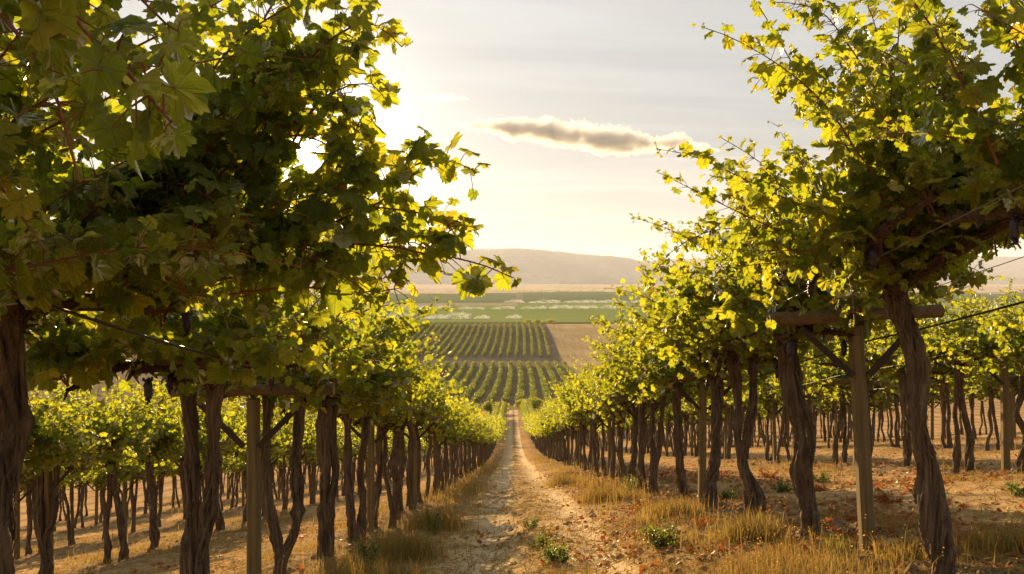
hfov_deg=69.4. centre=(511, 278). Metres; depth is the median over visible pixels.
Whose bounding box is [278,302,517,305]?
fallow field
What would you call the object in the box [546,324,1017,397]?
plowed field
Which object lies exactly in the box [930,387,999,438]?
grapevine
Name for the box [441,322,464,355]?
vine row
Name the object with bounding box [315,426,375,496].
grapevine
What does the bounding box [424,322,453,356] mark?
vine row
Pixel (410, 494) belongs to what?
grapevine
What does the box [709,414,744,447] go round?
grapevine
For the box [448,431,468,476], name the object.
trellis post
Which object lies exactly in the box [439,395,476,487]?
grapevine
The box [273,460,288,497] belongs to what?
grapevine
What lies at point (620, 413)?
grapevine
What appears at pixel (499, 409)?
distant vines
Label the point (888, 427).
grapevine
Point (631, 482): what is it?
weed
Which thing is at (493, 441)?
grapevine
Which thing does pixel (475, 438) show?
grapevine
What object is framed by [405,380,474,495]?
grapevine
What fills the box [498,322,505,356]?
vine row
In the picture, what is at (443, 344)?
vine row
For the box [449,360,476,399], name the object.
vine row
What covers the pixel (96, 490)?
trellis post
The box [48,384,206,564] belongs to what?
grapevine
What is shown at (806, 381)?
grapevine
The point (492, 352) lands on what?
vine row
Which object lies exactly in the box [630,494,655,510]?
weed
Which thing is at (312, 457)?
grapevine
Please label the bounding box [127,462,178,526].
grapevine
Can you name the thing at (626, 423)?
grapevine
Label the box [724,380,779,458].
grapevine
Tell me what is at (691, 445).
trellis post
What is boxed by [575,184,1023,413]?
trellis wire
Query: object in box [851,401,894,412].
grapevine
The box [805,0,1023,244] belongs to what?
grapevine
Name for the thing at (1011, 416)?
trellis post
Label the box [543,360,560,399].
vine row
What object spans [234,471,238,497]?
grapevine
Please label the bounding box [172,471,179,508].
grapevine
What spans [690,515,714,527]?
weed
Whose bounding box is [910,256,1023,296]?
trellis wire
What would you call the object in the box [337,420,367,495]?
grapevine
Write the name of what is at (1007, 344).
grapevine
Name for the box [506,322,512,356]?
vine row
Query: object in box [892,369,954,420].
grapevine
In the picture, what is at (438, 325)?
vine row
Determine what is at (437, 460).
trellis post
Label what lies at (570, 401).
grapevine
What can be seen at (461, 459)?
grapevine
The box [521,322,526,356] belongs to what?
vine row
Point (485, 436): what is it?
grapevine
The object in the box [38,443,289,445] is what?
trellis wire
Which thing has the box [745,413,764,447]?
trellis post
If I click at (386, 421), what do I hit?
grapevine
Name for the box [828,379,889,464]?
trellis post
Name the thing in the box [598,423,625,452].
grapevine
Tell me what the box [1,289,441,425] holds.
irrigation hose
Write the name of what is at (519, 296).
farm track
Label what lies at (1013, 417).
trellis post
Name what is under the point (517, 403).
bush
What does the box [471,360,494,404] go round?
vine row
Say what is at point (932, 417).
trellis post
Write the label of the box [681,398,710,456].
grapevine
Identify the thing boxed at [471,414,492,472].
grapevine
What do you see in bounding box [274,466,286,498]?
trellis post
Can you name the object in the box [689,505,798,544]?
grass clump
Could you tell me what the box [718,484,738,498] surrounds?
weed
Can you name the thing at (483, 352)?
vine row
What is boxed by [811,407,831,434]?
grapevine
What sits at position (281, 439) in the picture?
grapevine
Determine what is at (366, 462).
grapevine
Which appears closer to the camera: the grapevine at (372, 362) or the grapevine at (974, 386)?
the grapevine at (372, 362)
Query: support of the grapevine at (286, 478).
on the ground at (528, 446)
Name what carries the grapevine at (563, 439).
on the ground at (528, 446)
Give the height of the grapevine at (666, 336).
3.327 m
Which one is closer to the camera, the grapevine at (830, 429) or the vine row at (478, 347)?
the grapevine at (830, 429)
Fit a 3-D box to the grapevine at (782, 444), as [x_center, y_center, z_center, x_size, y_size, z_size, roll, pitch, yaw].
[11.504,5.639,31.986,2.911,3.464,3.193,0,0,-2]
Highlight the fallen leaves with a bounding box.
[20,438,1023,573]
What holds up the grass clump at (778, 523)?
on the ground at (528, 446)
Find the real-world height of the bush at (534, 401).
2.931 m
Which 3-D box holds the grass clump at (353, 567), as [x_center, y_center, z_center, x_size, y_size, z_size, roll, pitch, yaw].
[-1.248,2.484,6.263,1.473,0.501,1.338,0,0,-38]
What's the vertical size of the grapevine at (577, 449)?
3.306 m
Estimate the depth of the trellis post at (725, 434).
24.82 m
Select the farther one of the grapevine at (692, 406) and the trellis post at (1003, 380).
the grapevine at (692, 406)
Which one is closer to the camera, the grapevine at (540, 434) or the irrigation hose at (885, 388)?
the irrigation hose at (885, 388)
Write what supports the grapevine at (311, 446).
on the ground at (528, 446)
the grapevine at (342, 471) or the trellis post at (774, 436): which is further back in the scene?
the grapevine at (342, 471)
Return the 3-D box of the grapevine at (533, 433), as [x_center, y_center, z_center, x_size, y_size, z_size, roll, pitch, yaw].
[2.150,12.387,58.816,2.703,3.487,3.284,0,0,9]
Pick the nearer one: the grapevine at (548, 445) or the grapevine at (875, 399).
the grapevine at (875, 399)
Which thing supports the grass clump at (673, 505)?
on the ground at (528, 446)
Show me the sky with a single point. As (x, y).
(566, 102)
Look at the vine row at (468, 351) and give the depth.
346.15 m
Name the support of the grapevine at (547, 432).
on the ground at (528, 446)
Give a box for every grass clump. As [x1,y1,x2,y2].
[263,546,437,573]
[336,523,476,566]
[357,559,449,573]
[388,503,477,533]
[535,468,593,489]
[565,479,640,505]
[623,492,713,522]
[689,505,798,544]
[749,510,789,540]
[809,532,857,554]
[843,520,967,569]
[918,515,1023,559]
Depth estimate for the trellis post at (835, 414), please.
26.79 m
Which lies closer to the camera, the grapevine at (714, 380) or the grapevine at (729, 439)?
the grapevine at (714, 380)
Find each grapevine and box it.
[0,0,319,250]
[0,0,521,573]
[18,468,69,491]
[18,484,32,537]
[19,465,84,554]
[21,377,157,573]
[22,385,114,478]
[24,95,411,573]
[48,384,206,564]
[53,413,104,544]
[58,481,77,520]
[66,461,144,540]
[74,477,85,527]
[77,479,129,522]
[79,482,93,515]
[104,381,246,520]
[117,382,239,549]
[117,482,128,517]
[120,460,172,532]
[127,261,456,573]
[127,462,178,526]
[127,483,133,508]
[140,475,157,513]
[154,401,273,530]
[154,467,203,519]
[155,472,173,500]
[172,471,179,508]
[173,456,233,504]
[175,289,459,559]
[219,455,246,510]
[223,398,315,521]
[223,456,246,507]
[226,453,282,497]
[226,470,231,498]
[234,403,312,515]
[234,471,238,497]
[270,457,288,499]
[273,324,449,542]
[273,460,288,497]
[274,402,316,509]
[277,410,343,500]
[279,424,343,503]
[307,414,360,471]
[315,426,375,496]
[315,462,318,489]
[336,356,437,528]
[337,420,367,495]
[339,457,357,484]
[340,365,475,519]
[351,428,375,491]
[356,427,390,479]
[365,433,390,487]
[374,427,393,484]
[376,431,407,480]
[389,355,458,506]
[398,359,457,509]
[403,445,422,476]
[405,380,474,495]
[405,391,474,499]
[419,406,473,493]
[420,435,432,465]
[420,435,442,470]
[421,438,432,451]
[432,414,479,482]
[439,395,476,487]
[447,398,482,483]
[455,402,487,474]
[458,403,489,476]
[459,402,486,477]
[463,417,490,476]
[465,410,494,472]
[465,416,488,452]
[470,422,490,470]
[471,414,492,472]
[471,421,492,469]
[479,431,492,466]
[480,416,498,464]
[482,425,496,465]
[484,427,501,462]
[484,428,495,462]
[486,429,504,461]
[487,421,500,459]
[488,416,506,445]
[488,428,502,458]
[495,420,509,436]
[521,415,542,453]
[522,415,537,448]
[528,420,546,455]
[529,414,549,452]
[529,414,552,458]
[530,409,565,458]
[531,408,558,460]
[533,418,565,458]
[534,386,573,465]
[534,391,570,464]
[535,397,566,463]
[535,399,565,460]
[536,412,550,458]
[537,407,589,462]
[543,359,657,472]
[544,388,604,468]
[547,356,611,476]
[547,384,607,467]
[548,406,569,463]
[551,377,606,469]
[556,378,631,469]
[561,300,743,488]
[567,350,684,478]
[571,363,671,477]
[581,277,783,500]
[582,306,760,494]
[588,213,836,520]
[589,360,688,483]
[597,425,607,450]
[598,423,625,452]
[607,422,628,452]
[611,420,632,452]
[625,421,657,438]
[634,255,822,508]
[635,0,1023,573]
[639,140,1003,542]
[645,411,694,456]
[645,416,658,447]
[646,418,657,453]
[647,412,689,451]
[659,404,697,455]
[665,405,674,456]
[681,395,724,454]
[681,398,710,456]
[682,422,710,446]
[695,415,723,447]
[696,381,747,458]
[696,381,759,458]
[696,416,724,447]
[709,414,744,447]
[722,413,734,446]
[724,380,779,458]
[742,366,838,463]
[742,370,822,460]
[756,408,781,446]
[757,405,781,446]
[758,340,848,446]
[777,399,829,447]
[777,414,781,440]
[778,406,784,446]
[800,343,899,465]
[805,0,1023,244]
[805,303,952,463]
[805,366,839,448]
[806,398,837,422]
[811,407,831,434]
[812,295,999,466]
[812,403,830,441]
[822,394,877,449]
[822,402,851,442]
[846,402,853,441]
[848,388,893,446]
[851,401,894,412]
[864,287,1023,474]
[869,376,899,446]
[870,402,898,436]
[875,396,899,442]
[886,399,899,437]
[891,393,930,440]
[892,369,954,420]
[898,391,976,400]
[921,277,1023,473]
[930,365,978,448]
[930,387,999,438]
[935,365,1019,450]
[935,394,952,421]
[949,392,977,434]
[951,384,999,439]
[967,373,1018,439]
[969,299,1023,331]
[974,394,999,435]
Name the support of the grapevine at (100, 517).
on the ground at (528, 446)
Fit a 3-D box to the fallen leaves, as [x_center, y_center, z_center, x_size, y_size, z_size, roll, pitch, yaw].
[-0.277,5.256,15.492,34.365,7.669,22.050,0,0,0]
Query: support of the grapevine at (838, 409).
on the ground at (528, 446)
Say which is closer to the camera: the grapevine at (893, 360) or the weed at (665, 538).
the weed at (665, 538)
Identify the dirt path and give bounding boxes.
[421,410,648,573]
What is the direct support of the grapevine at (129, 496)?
on the ground at (528, 446)
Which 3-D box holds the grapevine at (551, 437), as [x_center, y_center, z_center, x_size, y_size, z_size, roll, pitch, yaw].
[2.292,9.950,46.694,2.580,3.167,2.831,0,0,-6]
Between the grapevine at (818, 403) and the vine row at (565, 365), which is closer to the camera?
the grapevine at (818, 403)
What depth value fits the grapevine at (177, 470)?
24.31 m
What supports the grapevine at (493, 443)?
on the ground at (528, 446)
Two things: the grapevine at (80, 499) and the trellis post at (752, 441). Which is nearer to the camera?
the grapevine at (80, 499)
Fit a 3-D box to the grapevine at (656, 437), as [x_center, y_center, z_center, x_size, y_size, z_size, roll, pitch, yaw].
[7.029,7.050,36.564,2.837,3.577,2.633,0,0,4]
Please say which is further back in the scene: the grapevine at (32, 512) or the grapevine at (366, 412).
the grapevine at (32, 512)
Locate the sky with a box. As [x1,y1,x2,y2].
[0,0,1023,260]
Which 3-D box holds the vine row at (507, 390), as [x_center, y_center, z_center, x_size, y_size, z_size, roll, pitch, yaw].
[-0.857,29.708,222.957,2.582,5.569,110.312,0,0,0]
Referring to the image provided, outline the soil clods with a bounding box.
[15,439,1023,573]
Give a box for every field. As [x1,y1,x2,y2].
[24,324,571,421]
[46,302,1023,321]
[85,291,1023,302]
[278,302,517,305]
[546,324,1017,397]
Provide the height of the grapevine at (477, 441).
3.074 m
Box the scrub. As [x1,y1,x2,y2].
[310,285,918,291]
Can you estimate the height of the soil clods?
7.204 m
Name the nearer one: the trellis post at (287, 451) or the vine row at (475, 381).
the trellis post at (287, 451)
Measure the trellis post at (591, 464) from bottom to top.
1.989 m
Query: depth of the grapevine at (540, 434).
51.13 m
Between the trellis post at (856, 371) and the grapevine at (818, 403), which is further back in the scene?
the grapevine at (818, 403)
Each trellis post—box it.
[14,480,34,558]
[22,456,92,573]
[87,478,99,524]
[117,475,145,534]
[170,382,334,573]
[238,469,246,505]
[271,449,290,465]
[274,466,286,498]
[310,462,318,502]
[340,407,415,531]
[404,416,444,503]
[422,434,450,492]
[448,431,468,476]
[467,436,478,471]
[477,442,480,466]
[555,427,569,456]
[562,422,579,465]
[572,418,603,469]
[586,409,616,472]
[609,396,668,451]
[654,419,673,447]
[657,373,747,502]
[681,412,697,455]
[707,407,730,458]
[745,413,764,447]
[757,396,781,461]
[767,304,944,553]
[777,407,789,446]
[815,409,837,435]
[820,399,847,432]
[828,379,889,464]
[870,403,886,440]
[928,395,939,439]
[959,351,1018,470]
[983,375,1018,450]
[996,387,1016,439]
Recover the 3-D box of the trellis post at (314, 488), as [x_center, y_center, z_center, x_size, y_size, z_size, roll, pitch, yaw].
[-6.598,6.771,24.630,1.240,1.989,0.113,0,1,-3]
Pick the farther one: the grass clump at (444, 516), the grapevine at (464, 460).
the grapevine at (464, 460)
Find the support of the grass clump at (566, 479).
on the dirt path
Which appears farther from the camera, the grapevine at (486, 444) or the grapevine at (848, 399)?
the grapevine at (486, 444)
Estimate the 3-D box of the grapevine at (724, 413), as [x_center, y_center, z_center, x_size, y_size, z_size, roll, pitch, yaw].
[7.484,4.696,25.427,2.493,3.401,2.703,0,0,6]
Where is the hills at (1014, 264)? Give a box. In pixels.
[641,256,1023,270]
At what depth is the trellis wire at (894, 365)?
12.62 m
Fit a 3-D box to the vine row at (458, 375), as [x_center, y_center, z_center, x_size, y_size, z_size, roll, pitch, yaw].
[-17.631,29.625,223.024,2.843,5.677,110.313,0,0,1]
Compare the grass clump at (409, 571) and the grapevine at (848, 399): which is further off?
the grapevine at (848, 399)
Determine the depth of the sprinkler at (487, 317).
770.34 m
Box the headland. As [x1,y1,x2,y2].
[350,322,949,323]
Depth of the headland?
680.76 m
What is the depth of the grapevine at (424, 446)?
48.82 m
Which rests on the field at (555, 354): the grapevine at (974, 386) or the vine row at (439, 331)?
the vine row at (439, 331)
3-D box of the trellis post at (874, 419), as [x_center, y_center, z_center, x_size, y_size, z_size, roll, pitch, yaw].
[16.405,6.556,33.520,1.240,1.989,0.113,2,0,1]
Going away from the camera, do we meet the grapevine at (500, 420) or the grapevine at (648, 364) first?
the grapevine at (648, 364)
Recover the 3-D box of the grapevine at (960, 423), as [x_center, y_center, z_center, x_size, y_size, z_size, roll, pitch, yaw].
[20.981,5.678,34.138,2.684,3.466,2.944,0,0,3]
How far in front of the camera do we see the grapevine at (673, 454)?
30.86 m
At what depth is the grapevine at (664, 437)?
34.55 m
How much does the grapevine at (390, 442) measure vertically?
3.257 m
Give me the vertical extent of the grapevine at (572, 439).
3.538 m
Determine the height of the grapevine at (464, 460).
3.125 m
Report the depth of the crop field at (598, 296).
1723.65 m
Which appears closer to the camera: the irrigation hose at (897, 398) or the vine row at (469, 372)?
the irrigation hose at (897, 398)
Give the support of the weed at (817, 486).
on the ground at (528, 446)
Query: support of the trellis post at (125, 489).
on the ground at (528, 446)
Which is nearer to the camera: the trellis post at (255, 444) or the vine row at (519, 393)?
the trellis post at (255, 444)
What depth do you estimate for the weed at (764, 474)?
14.49 m
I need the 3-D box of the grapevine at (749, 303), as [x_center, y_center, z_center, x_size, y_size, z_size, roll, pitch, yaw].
[2.483,0.683,6.135,2.422,3.366,3.175,0,0,0]
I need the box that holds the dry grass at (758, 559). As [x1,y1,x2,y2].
[12,429,1023,573]
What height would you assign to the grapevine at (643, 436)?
3.757 m
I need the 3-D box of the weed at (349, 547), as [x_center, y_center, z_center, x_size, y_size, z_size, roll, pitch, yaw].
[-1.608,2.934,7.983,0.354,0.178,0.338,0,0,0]
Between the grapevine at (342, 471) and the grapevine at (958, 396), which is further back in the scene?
the grapevine at (342, 471)
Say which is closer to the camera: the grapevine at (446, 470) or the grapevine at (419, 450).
the grapevine at (419, 450)
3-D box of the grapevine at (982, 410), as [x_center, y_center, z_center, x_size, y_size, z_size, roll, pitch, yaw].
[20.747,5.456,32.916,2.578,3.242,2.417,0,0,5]
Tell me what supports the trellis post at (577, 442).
on the ground at (528, 446)
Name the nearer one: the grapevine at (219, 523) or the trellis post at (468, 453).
the grapevine at (219, 523)
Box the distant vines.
[203,398,852,492]
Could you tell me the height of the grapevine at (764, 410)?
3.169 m
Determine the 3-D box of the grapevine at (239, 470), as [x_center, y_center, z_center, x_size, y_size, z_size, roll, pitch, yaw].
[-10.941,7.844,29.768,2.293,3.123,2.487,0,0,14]
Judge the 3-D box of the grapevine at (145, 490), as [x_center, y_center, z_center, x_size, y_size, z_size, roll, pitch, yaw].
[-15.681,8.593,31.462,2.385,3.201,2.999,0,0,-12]
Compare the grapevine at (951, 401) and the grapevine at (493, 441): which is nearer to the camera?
the grapevine at (951, 401)
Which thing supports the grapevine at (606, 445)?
on the ground at (528, 446)
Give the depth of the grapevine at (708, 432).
44.32 m
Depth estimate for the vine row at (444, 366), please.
259.63 m
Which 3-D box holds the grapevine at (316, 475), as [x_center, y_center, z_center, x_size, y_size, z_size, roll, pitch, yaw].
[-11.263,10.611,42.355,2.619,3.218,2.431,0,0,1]
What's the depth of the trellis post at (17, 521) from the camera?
16.68 m
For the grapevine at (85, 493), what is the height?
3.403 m
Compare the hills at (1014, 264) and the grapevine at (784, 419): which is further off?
the hills at (1014, 264)
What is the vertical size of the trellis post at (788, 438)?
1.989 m
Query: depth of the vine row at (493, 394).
206.86 m
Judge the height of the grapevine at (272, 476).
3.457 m
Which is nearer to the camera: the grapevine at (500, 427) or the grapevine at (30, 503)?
the grapevine at (30, 503)
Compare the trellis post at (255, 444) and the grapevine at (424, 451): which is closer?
the trellis post at (255, 444)
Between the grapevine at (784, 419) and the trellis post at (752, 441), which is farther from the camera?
the trellis post at (752, 441)
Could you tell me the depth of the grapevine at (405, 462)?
45.91 m
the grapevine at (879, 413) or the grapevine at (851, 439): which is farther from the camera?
the grapevine at (879, 413)
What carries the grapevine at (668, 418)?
on the ground at (528, 446)
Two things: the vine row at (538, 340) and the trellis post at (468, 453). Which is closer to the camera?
the trellis post at (468, 453)
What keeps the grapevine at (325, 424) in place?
on the ground at (528, 446)
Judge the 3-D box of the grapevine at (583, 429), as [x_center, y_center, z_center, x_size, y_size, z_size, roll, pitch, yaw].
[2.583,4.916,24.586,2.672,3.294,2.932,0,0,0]
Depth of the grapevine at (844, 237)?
4.10 m
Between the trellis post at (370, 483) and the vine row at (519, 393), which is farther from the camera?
the vine row at (519, 393)
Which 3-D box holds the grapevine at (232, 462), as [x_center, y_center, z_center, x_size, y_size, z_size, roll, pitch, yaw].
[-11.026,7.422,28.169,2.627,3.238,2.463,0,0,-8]
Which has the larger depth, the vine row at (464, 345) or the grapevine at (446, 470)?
the vine row at (464, 345)
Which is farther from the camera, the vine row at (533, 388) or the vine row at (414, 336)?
the vine row at (414, 336)
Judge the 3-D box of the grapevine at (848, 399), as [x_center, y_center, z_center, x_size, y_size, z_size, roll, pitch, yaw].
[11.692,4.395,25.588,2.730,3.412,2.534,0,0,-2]
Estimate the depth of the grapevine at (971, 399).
26.06 m
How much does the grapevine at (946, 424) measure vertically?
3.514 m
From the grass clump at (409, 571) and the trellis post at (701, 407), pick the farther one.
the trellis post at (701, 407)
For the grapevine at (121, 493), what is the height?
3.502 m
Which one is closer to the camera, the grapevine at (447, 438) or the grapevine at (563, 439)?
the grapevine at (447, 438)
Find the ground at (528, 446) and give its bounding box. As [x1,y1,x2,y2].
[12,397,1023,573]
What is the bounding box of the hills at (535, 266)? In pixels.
[311,248,1023,284]
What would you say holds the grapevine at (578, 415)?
on the ground at (528, 446)
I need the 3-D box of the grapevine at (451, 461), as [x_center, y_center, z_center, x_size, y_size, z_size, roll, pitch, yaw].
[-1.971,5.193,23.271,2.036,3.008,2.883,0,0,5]
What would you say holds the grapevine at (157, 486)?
on the ground at (528, 446)
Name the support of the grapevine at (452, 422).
on the ground at (528, 446)
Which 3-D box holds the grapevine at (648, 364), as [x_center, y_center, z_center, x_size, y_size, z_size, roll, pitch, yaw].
[2.340,1.680,10.832,2.329,3.440,2.537,0,0,-10]
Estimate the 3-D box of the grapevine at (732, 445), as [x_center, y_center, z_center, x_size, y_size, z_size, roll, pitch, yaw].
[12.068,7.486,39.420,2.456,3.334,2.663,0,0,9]
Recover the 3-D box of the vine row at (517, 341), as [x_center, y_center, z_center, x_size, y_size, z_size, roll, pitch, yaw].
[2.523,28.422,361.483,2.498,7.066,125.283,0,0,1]
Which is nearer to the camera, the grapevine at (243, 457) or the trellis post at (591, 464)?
the grapevine at (243, 457)
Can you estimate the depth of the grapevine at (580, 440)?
26.34 m
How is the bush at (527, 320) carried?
on the headland
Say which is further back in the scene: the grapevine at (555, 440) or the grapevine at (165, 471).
the grapevine at (555, 440)
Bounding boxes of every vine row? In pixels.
[394,323,429,352]
[409,322,440,356]
[415,322,435,340]
[416,323,447,356]
[423,360,440,381]
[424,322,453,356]
[433,322,459,356]
[433,361,449,382]
[437,361,458,385]
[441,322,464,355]
[444,360,467,391]
[449,322,470,356]
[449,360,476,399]
[457,322,476,356]
[457,360,484,401]
[465,323,482,356]
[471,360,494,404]
[473,322,488,356]
[481,322,494,356]
[486,361,503,401]
[490,322,500,356]
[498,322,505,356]
[501,360,513,401]
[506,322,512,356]
[514,323,518,356]
[514,360,524,401]
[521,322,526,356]
[526,361,537,402]
[527,322,534,356]
[533,323,542,356]
[535,360,551,400]
[539,322,550,356]
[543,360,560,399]
[552,361,569,386]
[561,360,576,377]
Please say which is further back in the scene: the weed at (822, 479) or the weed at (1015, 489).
the weed at (822, 479)
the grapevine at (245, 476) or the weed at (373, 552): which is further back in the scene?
the grapevine at (245, 476)
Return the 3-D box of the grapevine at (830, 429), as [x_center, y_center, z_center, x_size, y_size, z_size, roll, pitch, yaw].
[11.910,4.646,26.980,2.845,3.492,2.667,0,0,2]
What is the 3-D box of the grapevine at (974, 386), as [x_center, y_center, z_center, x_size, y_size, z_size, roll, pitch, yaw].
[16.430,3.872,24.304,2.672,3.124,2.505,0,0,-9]
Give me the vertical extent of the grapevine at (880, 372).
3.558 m
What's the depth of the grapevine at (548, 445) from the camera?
47.99 m
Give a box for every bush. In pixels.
[481,401,495,412]
[492,402,509,412]
[514,398,526,408]
[523,319,532,322]
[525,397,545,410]
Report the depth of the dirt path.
10.67 m
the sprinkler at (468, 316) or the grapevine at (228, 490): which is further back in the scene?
the sprinkler at (468, 316)
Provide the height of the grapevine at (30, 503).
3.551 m
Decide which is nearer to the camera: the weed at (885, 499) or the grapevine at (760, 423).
the weed at (885, 499)
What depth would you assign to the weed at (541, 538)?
7.68 m
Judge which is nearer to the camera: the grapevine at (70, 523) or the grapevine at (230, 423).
the grapevine at (230, 423)
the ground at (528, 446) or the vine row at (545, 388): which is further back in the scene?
the vine row at (545, 388)
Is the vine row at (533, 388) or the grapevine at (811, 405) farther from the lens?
the vine row at (533, 388)
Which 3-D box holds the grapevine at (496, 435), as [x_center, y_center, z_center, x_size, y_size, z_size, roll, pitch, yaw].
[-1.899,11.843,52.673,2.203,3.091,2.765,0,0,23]
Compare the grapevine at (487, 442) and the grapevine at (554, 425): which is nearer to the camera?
the grapevine at (554, 425)
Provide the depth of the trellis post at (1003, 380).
10.71 m
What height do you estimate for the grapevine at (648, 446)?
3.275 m
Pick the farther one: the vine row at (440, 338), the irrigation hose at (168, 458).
the vine row at (440, 338)
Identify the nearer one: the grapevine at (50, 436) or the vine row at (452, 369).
the grapevine at (50, 436)
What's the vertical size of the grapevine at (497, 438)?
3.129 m
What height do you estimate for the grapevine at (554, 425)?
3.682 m
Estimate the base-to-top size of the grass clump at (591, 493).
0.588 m
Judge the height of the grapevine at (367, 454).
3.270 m
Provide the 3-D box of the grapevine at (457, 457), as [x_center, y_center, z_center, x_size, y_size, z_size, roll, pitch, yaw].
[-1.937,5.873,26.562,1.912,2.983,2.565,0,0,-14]
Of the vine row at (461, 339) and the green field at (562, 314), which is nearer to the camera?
the vine row at (461, 339)
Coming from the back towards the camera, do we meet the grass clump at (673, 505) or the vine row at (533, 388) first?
the vine row at (533, 388)
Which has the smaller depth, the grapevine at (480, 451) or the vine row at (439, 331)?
the grapevine at (480, 451)
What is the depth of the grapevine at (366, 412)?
9.41 m
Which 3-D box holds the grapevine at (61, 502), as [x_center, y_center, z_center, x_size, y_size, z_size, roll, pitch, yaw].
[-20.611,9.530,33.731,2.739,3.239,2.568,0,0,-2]
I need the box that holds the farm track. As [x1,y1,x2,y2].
[126,292,562,363]
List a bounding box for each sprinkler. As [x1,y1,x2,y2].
[426,314,450,318]
[439,312,470,318]
[474,314,490,318]
[567,304,588,308]
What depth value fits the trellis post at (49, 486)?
10.52 m
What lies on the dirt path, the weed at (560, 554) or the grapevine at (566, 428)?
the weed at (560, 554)
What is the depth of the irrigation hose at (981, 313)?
4.64 m
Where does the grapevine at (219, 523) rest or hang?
on the ground at (528, 446)
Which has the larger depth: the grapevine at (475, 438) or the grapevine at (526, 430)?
the grapevine at (526, 430)
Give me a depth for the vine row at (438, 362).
263.34 m
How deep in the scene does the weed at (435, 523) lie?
9.88 m
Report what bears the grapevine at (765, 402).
on the ground at (528, 446)
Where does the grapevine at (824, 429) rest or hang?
on the ground at (528, 446)
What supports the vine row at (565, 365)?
on the field at (555, 354)
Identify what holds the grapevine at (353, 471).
on the ground at (528, 446)
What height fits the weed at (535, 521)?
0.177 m
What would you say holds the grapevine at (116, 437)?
on the ground at (528, 446)
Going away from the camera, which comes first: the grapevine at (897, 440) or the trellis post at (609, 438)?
the trellis post at (609, 438)
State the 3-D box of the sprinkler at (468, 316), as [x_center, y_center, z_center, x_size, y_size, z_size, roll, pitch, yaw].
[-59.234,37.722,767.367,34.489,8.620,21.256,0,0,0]
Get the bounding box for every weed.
[345,531,381,565]
[347,538,374,554]
[425,509,442,533]
[521,516,539,529]
[529,531,556,548]
[538,540,574,563]
[623,474,638,491]
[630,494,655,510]
[635,518,684,547]
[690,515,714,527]
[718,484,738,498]
[758,469,779,477]
[766,474,792,492]
[813,471,831,482]
[815,483,828,491]
[873,490,904,503]
[1000,481,1023,495]
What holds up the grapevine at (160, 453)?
on the ground at (528, 446)
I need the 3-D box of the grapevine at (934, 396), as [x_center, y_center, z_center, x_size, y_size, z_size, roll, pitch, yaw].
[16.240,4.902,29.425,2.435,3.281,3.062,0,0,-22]
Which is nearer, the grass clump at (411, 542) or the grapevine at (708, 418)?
the grass clump at (411, 542)
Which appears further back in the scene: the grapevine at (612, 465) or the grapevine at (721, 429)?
the grapevine at (721, 429)
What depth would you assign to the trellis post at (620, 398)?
14.73 m
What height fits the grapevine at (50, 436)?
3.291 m
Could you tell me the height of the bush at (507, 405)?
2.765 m
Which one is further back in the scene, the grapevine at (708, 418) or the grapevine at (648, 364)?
the grapevine at (708, 418)
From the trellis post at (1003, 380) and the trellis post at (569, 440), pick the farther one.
the trellis post at (569, 440)
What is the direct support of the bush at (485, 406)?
on the ground at (528, 446)
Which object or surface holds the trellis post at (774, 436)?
on the ground at (528, 446)
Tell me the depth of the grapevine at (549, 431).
39.88 m
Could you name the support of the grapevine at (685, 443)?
on the ground at (528, 446)
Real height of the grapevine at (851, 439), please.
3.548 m
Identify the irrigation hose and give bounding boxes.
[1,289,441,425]
[20,463,286,483]
[24,453,312,460]
[565,301,1023,431]
[655,367,1013,424]
[756,385,1016,416]
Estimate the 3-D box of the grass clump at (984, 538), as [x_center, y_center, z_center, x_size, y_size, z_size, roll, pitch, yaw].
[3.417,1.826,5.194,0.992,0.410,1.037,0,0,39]
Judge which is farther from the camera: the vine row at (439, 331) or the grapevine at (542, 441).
the vine row at (439, 331)
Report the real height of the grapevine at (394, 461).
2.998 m
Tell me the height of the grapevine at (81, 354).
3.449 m
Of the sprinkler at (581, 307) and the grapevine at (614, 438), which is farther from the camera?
the sprinkler at (581, 307)
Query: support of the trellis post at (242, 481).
on the ground at (528, 446)
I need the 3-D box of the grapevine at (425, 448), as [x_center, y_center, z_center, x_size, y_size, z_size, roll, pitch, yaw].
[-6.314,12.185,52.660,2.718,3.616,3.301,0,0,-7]
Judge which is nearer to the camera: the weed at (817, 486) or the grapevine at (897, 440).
the weed at (817, 486)
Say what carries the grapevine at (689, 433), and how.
on the ground at (528, 446)
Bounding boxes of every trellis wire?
[23,216,414,400]
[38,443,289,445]
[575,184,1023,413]
[685,338,1020,409]
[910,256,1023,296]
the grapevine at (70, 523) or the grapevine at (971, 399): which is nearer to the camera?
the grapevine at (70, 523)
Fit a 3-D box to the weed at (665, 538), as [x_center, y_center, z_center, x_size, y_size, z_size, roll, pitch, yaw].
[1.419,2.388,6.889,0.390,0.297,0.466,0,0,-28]
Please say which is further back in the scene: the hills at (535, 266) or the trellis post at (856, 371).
the hills at (535, 266)
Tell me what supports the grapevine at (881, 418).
on the ground at (528, 446)

